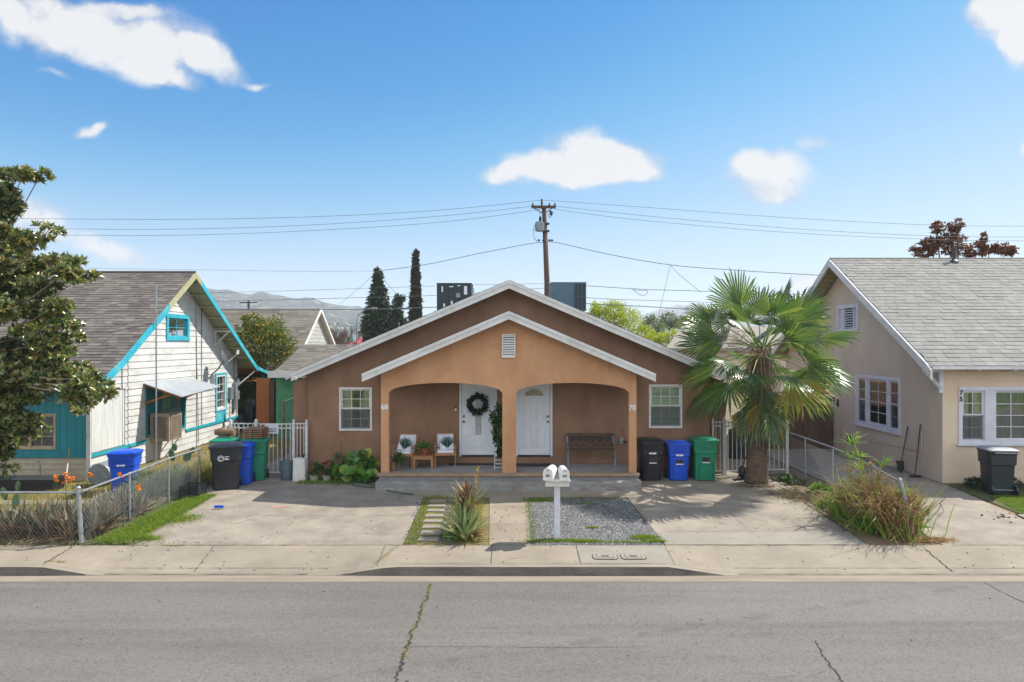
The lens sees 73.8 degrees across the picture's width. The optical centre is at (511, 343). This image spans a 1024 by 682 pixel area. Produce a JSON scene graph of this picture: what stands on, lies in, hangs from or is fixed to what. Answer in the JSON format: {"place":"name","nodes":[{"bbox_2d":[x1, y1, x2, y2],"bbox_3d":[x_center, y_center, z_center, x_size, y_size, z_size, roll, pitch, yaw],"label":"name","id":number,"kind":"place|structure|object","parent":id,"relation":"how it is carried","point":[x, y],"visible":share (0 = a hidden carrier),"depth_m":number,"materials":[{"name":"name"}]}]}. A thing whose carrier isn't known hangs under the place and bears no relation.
{"place":"outdoors","nodes":[
{"label":"outdoors","id":0,"kind":"place"},
{"bbox_2d":[70,492,217,544],"bbox_3d":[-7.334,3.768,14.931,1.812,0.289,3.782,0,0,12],"label":"grass","id":1,"kind":"structure","parent":0,"point":[152,522],"depth_m":14.51,"materials":[{"name":"green plant"}]},
{"bbox_2d":[179,482,206,498],"bbox_3d":[-7.772,3.578,16.640,0.455,0.300,0.460,0,0,0],"label":"milk crate","id":2,"kind":"object","parent":1,"relation":"on","point":[191,491],"visible":0.87,"depth_m":16.44,"materials":[{"name":"black plastic"}]},
{"bbox_2d":[0,433,291,544],"bbox_3d":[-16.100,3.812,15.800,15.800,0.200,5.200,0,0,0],"label":"yard","id":3,"kind":"structure","parent":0,"point":[55,494],"depth_m":16.51,"materials":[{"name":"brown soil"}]},
{"bbox_2d":[0,476,64,490],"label":"black trough","id":4,"kind":"object","parent":3,"relation":"on","point":[36,483],"visible":0.79,"depth_m":17.04,"materials":[{"name":"plastic"}]},
{"bbox_2d":[0,493,72,544],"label":"agave","id":5,"kind":"object","parent":3,"relation":"on","point":[11,521],"visible":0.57,"depth_m":13.58,"materials":[{"name":"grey plant"}]},
{"bbox_2d":[3,493,112,545],"bbox_3d":[-9.239,3.429,13.812,1.860,0.884,1.788,0,0,0],"label":"agave","id":6,"kind":"object","parent":3,"relation":"on","point":[38,520],"visible":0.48,"depth_m":13.61,"materials":[{"name":"green plant"}]},
{"bbox_2d":[0,162,121,478],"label":"magnolia tree","id":7,"kind":"object","parent":3,"relation":"on","point":[32,356],"visible":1,"depth_m":14.89,"materials":[{"name":"green plant"}]},
{"bbox_2d":[29,497,126,544],"bbox_3d":[-8.646,3.428,13.813,1.468,0.906,1.657,0,0,31],"label":"agave","id":8,"kind":"object","parent":3,"relation":"on","point":[105,525],"visible":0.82,"depth_m":13.66,"materials":[{"name":"green plant"}]},
{"bbox_2d":[43,472,140,528],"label":"orange flowers","id":9,"kind":"object","parent":3,"relation":"on","point":[89,476],"visible":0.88,"depth_m":14.10,"materials":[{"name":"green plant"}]},
{"bbox_2d":[87,461,110,485],"bbox_3d":[-10.700,3.400,17.875,0.600,0.600,0.450,0,0,0],"label":"grey drum","id":10,"kind":"object","parent":3,"relation":"on","point":[100,471],"visible":0.66,"depth_m":17.65,"materials":[{"name":"metal"}]},
{"bbox_2d":[0,447,200,544],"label":"chain link fence","id":11,"kind":"object","parent":3,"relation":"on","point":[78,491],"visible":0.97,"depth_m":13.90,"materials":[{"name":"metal"}]},
{"bbox_2d":[61,487,142,529],"bbox_3d":[-8.791,3.430,14.592,1.443,0.828,1.566,0,0,0],"label":"agave","id":12,"kind":"object","parent":3,"relation":"on","point":[114,508],"visible":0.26,"depth_m":14.58,"materials":[{"name":"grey plant"}]},
{"bbox_2d":[106,448,143,491],"bbox_3d":[-9.724,3.182,17.168,0.704,1.036,0.756,0,0,-12],"label":"wheeled cart","id":13,"kind":"object","parent":3,"relation":"on","point":[124,461],"visible":0.84,"depth_m":16.89,"materials":[{"name":"blue plastic"}]},
{"bbox_2d":[98,486,160,515],"bbox_3d":[-8.670,3.465,15.175,1.340,0.687,1.597,0,0,19],"label":"agave","id":14,"kind":"object","parent":3,"relation":"on","point":[137,502],"visible":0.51,"depth_m":15.30,"materials":[{"name":"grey plant"}]},
{"bbox_2d":[111,464,210,497],"bbox_3d":[-8.803,3.373,17.077,2.405,0.705,2.224,0,0,-27],"label":"lavender bush","id":15,"kind":"object","parent":3,"relation":"on","point":[146,474],"visible":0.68,"depth_m":16.82,"materials":[{"name":"green plant"}]},
{"bbox_2d":[174,458,211,484],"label":"dry bush","id":16,"kind":"object","parent":3,"relation":"on","point":[204,471],"visible":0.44,"depth_m":17.81,"materials":[{"name":"yellow plant"}]},
{"bbox_2d":[140,432,291,480],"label":"side yard","id":17,"kind":"structure","parent":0,"point":[204,455],"depth_m":22.64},
{"bbox_2d":[154,284,156,466],"bbox_3d":[-10.724,0.947,20.523,0.092,5.506,0.044,0,0,0],"label":"antenna mast","id":18,"kind":"object","parent":17,"relation":"on","point":[155,304],"visible":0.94,"depth_m":20.51,"materials":[{"name":"metal"}]},
{"bbox_2d":[150,411,181,460],"bbox_3d":[-11.076,2.955,21.864,0.637,1.510,0.872,0,0,0],"label":"window cooler","id":19,"kind":"object","parent":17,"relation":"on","point":[169,425],"depth_m":21.47,"materials":[{"name":"beige plastic"}]},
{"bbox_2d":[256,378,270,435],"bbox_3d":[-10.006,2.550,27.485,0.560,2.300,0.070,0,0,0],"label":"orange board","id":20,"kind":"object","parent":17,"relation":"on","point":[262,400],"visible":0.79,"depth_m":27.45,"materials":[{"name":"brown wood"}]},
{"bbox_2d":[269,381,274,435],"bbox_3d":[-9.619,2.600,27.350,0.200,2.200,0.100,0,0,0],"label":"dark plank","id":21,"kind":"object","parent":17,"relation":"on","point":[271,401],"visible":0.86,"depth_m":27.30,"materials":[{"name":"brown wood"}]},
{"bbox_2d":[129,452,425,544],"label":"driveway","id":22,"kind":"structure","parent":0,"point":[357,510],"depth_m":15.03,"materials":[{"name":"concrete"}]},
{"bbox_2d":[208,441,243,489],"bbox_3d":[-7.327,3.122,17.519,0.836,1.156,0.898,0,0,-20],"label":"wheeled cart","id":23,"kind":"object","parent":22,"relation":"on","point":[225,458],"visible":1,"depth_m":17.21,"materials":[{"name":"black plastic"}]},
{"bbox_2d":[240,441,256,483],"bbox_3d":[-7.153,3.152,18.068,0.682,1.096,0.732,0,0,-10],"label":"wheeled cart","id":24,"kind":"object","parent":22,"relation":"on","point":[247,474],"visible":0.41,"depth_m":17.84,"materials":[{"name":"blue plastic"}]},
{"bbox_2d":[240,437,270,479],"bbox_3d":[-7.004,3.132,18.618,0.726,1.136,0.756,0,0,-12],"label":"wheeled cart","id":25,"kind":"object","parent":22,"relation":"on","point":[260,469],"visible":0.5,"depth_m":18.38,"materials":[{"name":"green plastic"}]},
{"bbox_2d":[243,427,267,437],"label":"wooden slats","id":26,"kind":"object","parent":25,"relation":"on","point":[255,432],"visible":1,"depth_m":18.42,"materials":[{"name":"brown wood"}]},
{"bbox_2d":[229,419,307,472],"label":"iron gate","id":27,"kind":"structure","parent":22,"relation":"on","point":[256,423],"depth_m":18.94,"materials":[{"name":"metal"}]},
{"bbox_2d":[293,454,307,480],"bbox_3d":[-5.733,3.340,18.469,0.340,0.720,0.315,0,0,0],"label":"storage tub","id":28,"kind":"object","parent":22,"relation":"on","point":[300,468],"visible":0.98,"depth_m":18.33,"materials":[{"name":"white paint"}]},
{"bbox_2d":[307,450,354,479],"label":"shrub","id":29,"kind":"object","parent":22,"relation":"on","point":[318,466],"visible":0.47,"depth_m":18.43,"materials":[{"name":"green plant"}]},
{"bbox_2d":[331,448,379,481],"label":"broad leaf plant","id":30,"kind":"object","parent":22,"relation":"on","point":[359,466],"visible":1,"depth_m":18.13,"materials":[{"name":"green plant"}]},
{"bbox_2d":[221,308,334,370],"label":"distant house","id":31,"kind":"structure","parent":0,"point":[311,326],"depth_m":44.15,"materials":[{"name":"grey"}]},
{"bbox_2d":[207,288,408,323],"bbox_3d":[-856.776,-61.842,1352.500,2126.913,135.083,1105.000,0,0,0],"label":"hill","id":32,"kind":"structure","parent":0,"point":[231,299],"depth_m":1167.75,"materials":[{"name":"grey"}]},
{"bbox_2d":[402,494,483,543],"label":"grass","id":33,"kind":"structure","parent":0,"point":[424,506],"depth_m":14.79,"materials":[{"name":"green plant"}]},
{"bbox_2d":[0,582,1023,681],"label":"road","id":34,"kind":"structure","parent":0,"point":[359,631],"depth_m":9.58,"materials":[{"name":"grey asphalt"}]},
{"bbox_2d":[0,576,1023,581],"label":"gutter","id":35,"kind":"object","parent":34,"relation":"on","point":[511,578],"visible":1,"depth_m":11.81,"materials":[{"name":"concrete"}]},
{"bbox_2d":[0,545,1023,571],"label":"sidewalk","id":36,"kind":"structure","parent":0,"point":[742,558],"depth_m":12.67,"materials":[{"name":"concrete"}]},
{"bbox_2d":[577,546,676,564],"bbox_3d":[2.095,3.925,12.665,1.710,0.055,0.990,0,0,0],"label":"meter box pad","id":37,"kind":"object","parent":36,"relation":"on","point":[656,554],"visible":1,"depth_m":12.71,"materials":[{"name":"concrete"}]},
{"bbox_2d":[0,0,1023,321],"label":"sky","id":38,"kind":"structure","parent":0,"point":[202,114],"materials":[{"name":"blue"}]},
{"bbox_2d":[423,491,626,544],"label":"front path","id":39,"kind":"structure","parent":0,"point":[505,530],"depth_m":15.71,"materials":[{"name":"concrete"}]},
{"bbox_2d":[40,392,1023,571],"bbox_3d":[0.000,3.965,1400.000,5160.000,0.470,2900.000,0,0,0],"label":"ground","id":40,"kind":"structure","parent":0,"point":[734,409],"depth_m":19.45,"materials":[{"name":"brown soil"}]},
{"bbox_2d":[0,538,226,545],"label":"frond scraps","id":41,"kind":"object","parent":40,"relation":"on","point":[64,542],"visible":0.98,"depth_m":13.28,"materials":[{"name":"brown plant"}]},
{"bbox_2d":[0,271,274,480],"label":"white clapboard house","id":42,"kind":"structure","parent":40,"relation":"on","point":[114,312],"depth_m":21.61,"materials":[{"name":"white wood"}]},
{"bbox_2d":[5,414,55,448],"bbox_3d":[-13.016,2.370,18.430,1.436,0.962,0.100,0,0,0],"label":"window","id":43,"kind":"structure","parent":42,"relation":"in","point":[48,442],"depth_m":18.44,"materials":[{"name":"beige glass"}]},
{"bbox_2d":[162,392,179,410],"bbox_3d":[-11.490,1.825,22.950,0.100,0.850,1.200,0,0,0],"label":"window","id":44,"kind":"structure","parent":42,"relation":"in","point":[169,403],"depth_m":22.94,"materials":[{"name":"green glass"}]},
{"bbox_2d":[166,313,189,340],"bbox_3d":[-11.443,-0.550,23.250,0.186,0.900,1.600,0,0,0],"label":"window","id":45,"kind":"structure","parent":42,"relation":"in","point":[177,325],"depth_m":23.29,"materials":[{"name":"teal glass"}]},
{"bbox_2d":[217,374,225,410],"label":"window","id":46,"kind":"structure","parent":42,"relation":"in","point":[221,379],"depth_m":26.84,"materials":[{"name":"white"}]},
{"bbox_2d":[238,400,275,430],"bbox_3d":[-11.072,3.054,29.787,1.437,1.292,2.059,0,0,-13],"label":"yard clutter","id":47,"kind":"object","parent":40,"relation":"on","point":[248,415],"visible":0.3,"depth_m":29.00,"materials":[{"name":"stone"}]},
{"bbox_2d":[232,312,301,407],"bbox_3d":[-11.178,1.109,30.850,3.433,5.195,2.796,0,0,-19],"label":"orange tree","id":48,"kind":"object","parent":40,"relation":"on","point":[268,347],"visible":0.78,"depth_m":30.72,"materials":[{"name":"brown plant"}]},
{"bbox_2d":[268,344,356,438],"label":"green garage","id":49,"kind":"structure","parent":40,"relation":"on","point":[303,355],"depth_m":26.45,"materials":[{"name":"grey"}]},
{"bbox_2d":[330,326,363,343],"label":"bare tree","id":50,"kind":"object","parent":40,"relation":"on","point":[343,336],"visible":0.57,"depth_m":55.31,"materials":[{"name":"grey plant"}]},
{"bbox_2d":[358,265,390,341],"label":"conifer tree","id":51,"kind":"object","parent":40,"relation":"on","point":[373,324],"visible":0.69,"depth_m":59.31,"materials":[{"name":"green plant"}]},
{"bbox_2d":[385,293,407,331],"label":"shaggy tree","id":52,"kind":"object","parent":40,"relation":"on","point":[396,319],"visible":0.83,"depth_m":57.71,"materials":[{"name":"green plant"}]},
{"bbox_2d":[407,248,423,321],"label":"cypress tree","id":53,"kind":"object","parent":40,"relation":"on","point":[416,300],"visible":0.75,"depth_m":54.71,"materials":[{"name":"green plant"}]},
{"bbox_2d":[403,498,489,544],"bbox_3d":[-1.295,3.830,14.875,1.710,0.168,3.350,0,0,0],"label":"planting bed","id":54,"kind":"object","parent":40,"relation":"on","point":[485,512],"visible":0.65,"depth_m":14.52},
{"bbox_2d":[435,466,497,540],"bbox_3d":[-0.959,3.210,13.706,1.475,1.366,1.734,0,0,0],"label":"agave","id":55,"kind":"object","parent":54,"relation":"on","point":[465,512],"visible":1,"depth_m":13.69,"materials":[{"name":"green plant"}]},
{"bbox_2d":[285,280,732,490],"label":"brown house","id":56,"kind":"structure","parent":40,"relation":"on","point":[548,372],"depth_m":19.10,"materials":[{"name":"paint"}]},
{"bbox_2d":[339,387,371,430],"bbox_3d":[-4.377,1.830,19.158,0.921,1.213,0.156,0,0,0],"label":"window","id":57,"kind":"structure","parent":56,"relation":"in","point":[346,408],"depth_m":19.15,"materials":[{"name":"white paint"}]},
{"bbox_2d":[391,433,417,468],"bbox_3d":[-2.900,2.918,18.552,0.600,0.860,0.665,0,0,8],"label":"patio chair","id":58,"kind":"object","parent":56,"relation":"on","point":[412,452],"visible":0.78,"depth_m":18.43,"materials":[{"name":"brown wood"}]},
{"bbox_2d":[434,433,456,467],"bbox_3d":[-1.829,2.918,18.712,0.600,0.860,0.665,0,0,-6],"label":"patio chair","id":59,"kind":"object","parent":56,"relation":"on","point":[439,452],"visible":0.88,"depth_m":18.55,"materials":[{"name":"brown wood"}]},
{"bbox_2d":[436,283,473,309],"bbox_3d":[-1.948,-1.379,23.895,1.291,1.400,1.130,0,0,0],"label":"rooftop air conditioner","id":60,"kind":"object","parent":56,"relation":"on","point":[449,294],"visible":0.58,"depth_m":23.39,"materials":[{"name":"grey metal"}]},
{"bbox_2d":[461,383,494,454],"bbox_3d":[-0.945,2.095,19.120,0.950,2.050,0.111,0,0,0],"label":"door","id":61,"kind":"structure","parent":56,"relation":"in","point":[476,436],"depth_m":19.14,"materials":[{"name":"paint"}]},
{"bbox_2d":[466,391,488,415],"bbox_3d":[-0.961,1.678,18.996,0.663,0.708,0.252,0,0,0],"label":"door wreath","id":62,"kind":"object","parent":61,"relation":"attached to","point":[476,411],"depth_m":18.99,"materials":[{"name":"green plant"}]},
{"bbox_2d":[494,416,501,469],"bbox_3d":[-0.272,2.572,18.175,0.401,1.551,0.074,0,0,0],"label":"plant trellis","id":63,"kind":"object","parent":56,"relation":"on","point":[494,453],"visible":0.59,"depth_m":18.15,"materials":[{"name":"white paint"}]},
{"bbox_2d":[488,401,501,457],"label":"trailing plant","id":64,"kind":"object","parent":63,"relation":"hanging from","point":[496,437],"visible":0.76,"depth_m":18.02,"materials":[{"name":"green plant"}]},
{"bbox_2d":[518,384,550,454],"bbox_3d":[0.620,2.095,19.120,0.920,2.050,0.111,0,0,0],"label":"door","id":65,"kind":"structure","parent":56,"relation":"in","point":[534,402],"depth_m":19.14,"materials":[{"name":"paint"}]},
{"bbox_2d":[550,282,586,311],"bbox_3d":[1.948,-1.368,23.910,1.224,1.483,1.100,0,0,0],"label":"rooftop air conditioner","id":66,"kind":"object","parent":56,"relation":"on","point":[572,294],"visible":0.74,"depth_m":23.39,"materials":[{"name":"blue metal"}]},
{"bbox_2d":[566,432,615,465],"bbox_3d":[2.176,2.908,18.803,1.332,0.889,0.432,0,0,0],"label":"park bench","id":67,"kind":"object","parent":56,"relation":"on","point":[568,444],"visible":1,"depth_m":18.92,"materials":[{"name":"grey metal"}]},
{"bbox_2d":[649,385,681,427],"bbox_3d":[4.297,1.754,19.137,0.932,1.218,0.115,0,0,0],"label":"window","id":68,"kind":"structure","parent":56,"relation":"in","point":[665,406],"depth_m":19.19,"materials":[{"name":"white paint"}]},
{"bbox_2d":[0,564,1023,575],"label":"kerb","id":69,"kind":"structure","parent":40,"relation":"on","point":[466,570],"depth_m":12.02,"materials":[{"name":"concrete"}]},
{"bbox_2d":[531,199,555,296],"bbox_3d":[1.484,-1.528,31.864,1.143,10.457,0.501,0,0,-10],"label":"utility pole","id":70,"kind":"object","parent":40,"relation":"on","point":[540,226],"visible":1,"depth_m":31.89,"materials":[{"name":"brown wood"}]},
{"bbox_2d":[586,298,654,340],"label":"tree","id":71,"kind":"object","parent":40,"relation":"on","point":[598,311],"visible":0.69,"depth_m":41.70,"materials":[{"name":"green plant"}]},
{"bbox_2d":[639,313,668,342],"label":"pale tree","id":72,"kind":"object","parent":40,"relation":"on","point":[652,319],"visible":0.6,"depth_m":69.58,"materials":[{"name":"green plant"}]},
{"bbox_2d":[656,311,680,343],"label":"pale tree","id":73,"kind":"object","parent":40,"relation":"on","point":[672,322],"visible":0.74,"depth_m":84.48,"materials":[{"name":"green plant"}]},
{"bbox_2d":[812,461,955,544],"bbox_3d":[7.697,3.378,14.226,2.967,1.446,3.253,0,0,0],"label":"dry reeds","id":74,"kind":"object","parent":40,"relation":"on","point":[901,526],"visible":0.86,"depth_m":13.63,"materials":[{"name":"plant"}]},
{"bbox_2d":[906,218,1019,257],"bbox_3d":[21.823,-1.216,32.975,5.353,9.840,1.418,0,0,0],"label":"brown tree","id":75,"kind":"object","parent":40,"relation":"on","point":[930,246],"visible":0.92,"depth_m":32.86,"materials":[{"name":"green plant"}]},
{"bbox_2d":[527,498,664,544],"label":"gravel","id":76,"kind":"structure","parent":0,"point":[596,514],"depth_m":14.69,"materials":[{"name":"grey gravel"}]},
{"bbox_2d":[545,477,569,538],"bbox_3d":[0.904,3.308,13.583,0.485,1.245,0.400,0,0,0],"label":"mailbox stand","id":77,"kind":"object","parent":76,"relation":"on","point":[556,483],"visible":0.68,"depth_m":13.53,"materials":[{"name":"white paint"}]},
{"bbox_2d":[517,496,677,543],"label":"grass","id":78,"kind":"structure","parent":76,"relation":"on","point":[646,537],"depth_m":13.56,"materials":[{"name":"green plant"}]},
{"bbox_2d":[617,304,781,338],"bbox_3d":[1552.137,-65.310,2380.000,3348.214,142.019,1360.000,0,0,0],"label":"mountain","id":79,"kind":"structure","parent":0,"point":[678,312],"depth_m":2182.95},
{"bbox_2d":[667,327,785,391],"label":"grey roofed house","id":80,"kind":"structure","parent":0,"point":[720,353],"depth_m":52.60,"materials":[{"name":"concrete"}]},
{"bbox_2d":[622,443,867,544],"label":"driveway","id":81,"kind":"structure","parent":0,"point":[660,504],"depth_m":15.64,"materials":[{"name":"concrete"}]},
{"bbox_2d":[636,437,664,479],"bbox_3d":[3.769,3.137,18.638,0.682,1.126,0.756,0,0,-3],"label":"wheeled cart","id":82,"kind":"object","parent":81,"relation":"on","point":[650,450],"visible":0.96,"depth_m":18.35,"materials":[{"name":"black plastic"}]},
{"bbox_2d":[664,440,691,479],"bbox_3d":[4.514,3.172,18.638,0.660,1.056,0.732,0,0,1],"label":"wheeled cart","id":83,"kind":"object","parent":81,"relation":"on","point":[677,452],"visible":1,"depth_m":18.36,"materials":[{"name":"blue plastic"}]},
{"bbox_2d":[688,436,719,479],"bbox_3d":[5.226,3.122,18.638,0.726,1.156,0.756,0,0,2],"label":"wheeled cart","id":84,"kind":"object","parent":81,"relation":"on","point":[704,450],"visible":0.99,"depth_m":18.36,"materials":[{"name":"green plastic"}]},
{"bbox_2d":[729,428,742,458],"bbox_3d":[7.205,3.225,22.000,0.480,0.950,0.480,0,0,0],"label":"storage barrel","id":85,"kind":"object","parent":81,"relation":"on","point":[734,446],"visible":0.62,"depth_m":21.81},
{"bbox_2d":[711,417,788,474],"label":"iron gate","id":86,"kind":"structure","parent":81,"relation":"on","point":[724,426],"depth_m":19.24,"materials":[{"name":"metal"}]},
{"bbox_2d":[659,531,864,543],"bbox_3d":[4.950,3.874,13.645,3.900,0.040,0.810,0,0,0],"label":"driveway patch","id":87,"kind":"object","parent":81,"relation":"on","point":[804,537],"visible":1,"depth_m":13.63,"materials":[{"name":"concrete"}]},
{"bbox_2d":[673,267,863,484],"bbox_3d":[6.416,0.810,18.093,4.904,5.801,4.559,0,0,44],"label":"fan palm","id":88,"kind":"object","parent":81,"relation":"on","point":[763,415],"visible":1,"depth_m":17.64,"materials":[{"name":"green plant"}]},
{"bbox_2d":[752,482,824,505],"bbox_3d":[6.865,3.704,16.777,1.886,0.376,2.393,0,0,18],"label":"leaf pile","id":89,"kind":"object","parent":81,"relation":"on","point":[796,495],"visible":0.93,"depth_m":16.69,"materials":[{"name":"brown plant"}]},
{"bbox_2d":[727,428,944,484],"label":"side path","id":90,"kind":"structure","parent":0,"point":[893,472],"depth_m":20.55,"materials":[{"name":"concrete"}]},
{"bbox_2d":[766,406,832,448],"bbox_3d":[9.900,2.950,24.050,2.800,1.500,0.100,0,0,0],"label":"shadowed fence","id":91,"kind":"object","parent":90,"relation":"on","point":[820,429],"visible":0.36,"depth_m":24.00,"materials":[{"name":"brown wood"}]},
{"bbox_2d":[784,483,940,544],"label":"border soil","id":92,"kind":"structure","parent":0,"point":[873,539],"depth_m":13.92,"materials":[{"name":"brown soil"}]},
{"bbox_2d":[810,477,883,521],"bbox_3d":[7.498,3.461,14.907,2.305,1.165,2.598,0,0,26],"label":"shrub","id":93,"kind":"object","parent":92,"relation":"on","point":[831,500],"visible":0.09,"depth_m":15.01,"materials":[{"name":"plant"}]},
{"bbox_2d":[791,432,915,537],"bbox_3d":[7.925,3.243,16.609,0.362,1.388,5.985,0,0,0],"label":"chain link fence","id":94,"kind":"object","parent":92,"relation":"on","point":[900,484],"visible":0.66,"depth_m":17.12,"materials":[{"name":"metal"}]},
{"bbox_2d":[831,430,877,485],"bbox_3d":[7.528,2.856,14.861,1.098,1.918,0.918,0,0,0],"label":"giant reed","id":95,"kind":"object","parent":92,"relation":"on","point":[855,438],"visible":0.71,"depth_m":14.88,"materials":[{"name":"plant"}]},
{"bbox_2d":[771,248,1023,482],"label":"beige house","id":96,"kind":"structure","parent":0,"point":[936,350],"depth_m":20.07,"materials":[{"name":"paint"}]},
{"bbox_2d":[858,377,864,421],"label":"window","id":97,"kind":"structure","parent":96,"relation":"in","point":[861,381],"depth_m":22.32,"materials":[{"name":"clear glass"}]},
{"bbox_2d":[868,378,885,426],"bbox_3d":[11.468,1.830,21.300,0.135,1.440,1.160,0,0,0],"label":"window","id":98,"kind":"structure","parent":96,"relation":"in","point":[876,387],"depth_m":21.36,"materials":[{"name":"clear glass"}]},
{"bbox_2d":[854,374,900,435],"bbox_3d":[11.410,1.850,21.300,0.160,1.680,2.660,0,0,0],"label":"triple window frame","id":99,"kind":"structure","parent":96,"relation":"in","point":[865,424],"depth_m":21.04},
{"bbox_2d":[889,380,897,429],"bbox_3d":[11.468,1.830,20.360,0.136,1.440,0.520,0,0,0],"label":"window","id":100,"kind":"structure","parent":96,"relation":"in","point":[893,385],"depth_m":20.45,"materials":[{"name":"clear glass"}]},
{"bbox_2d":[963,391,983,439],"bbox_3d":[12.212,1.901,18.138,0.655,1.321,0.136,0,0,0],"label":"window","id":101,"kind":"structure","parent":96,"relation":"in","point":[977,403],"depth_m":18.17,"materials":[{"name":"clear glass"}]},
{"bbox_2d":[957,387,1023,445],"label":"front window frame","id":102,"kind":"structure","parent":96,"relation":"in","point":[989,392],"depth_m":18.03,"materials":[{"name":"white wood"}]},
{"bbox_2d":[996,391,1023,439],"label":"window","id":103,"kind":"structure","parent":96,"relation":"in","point":[1009,415],"depth_m":18.18,"materials":[{"name":"clear glass"}]},
{"bbox_2d":[836,485,1023,544],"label":"neighbour driveway","id":104,"kind":"structure","parent":0,"point":[969,524],"depth_m":14.75,"materials":[{"name":"concrete"}]},
{"bbox_2d":[947,485,1023,513],"bbox_3d":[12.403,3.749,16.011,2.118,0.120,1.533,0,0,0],"label":"grass","id":105,"kind":"structure","parent":0,"point":[1012,503],"depth_m":16.23,"materials":[{"name":"green plant"}]},
{"bbox_2d":[975,445,1019,495],"bbox_3d":[12.109,3.147,17.022,0.704,1.156,0.803,0,0,8],"label":"wheeled cart","id":106,"kind":"object","parent":105,"relation":"on","point":[998,463],"visible":1,"depth_m":16.78,"materials":[{"name":"plastic"}]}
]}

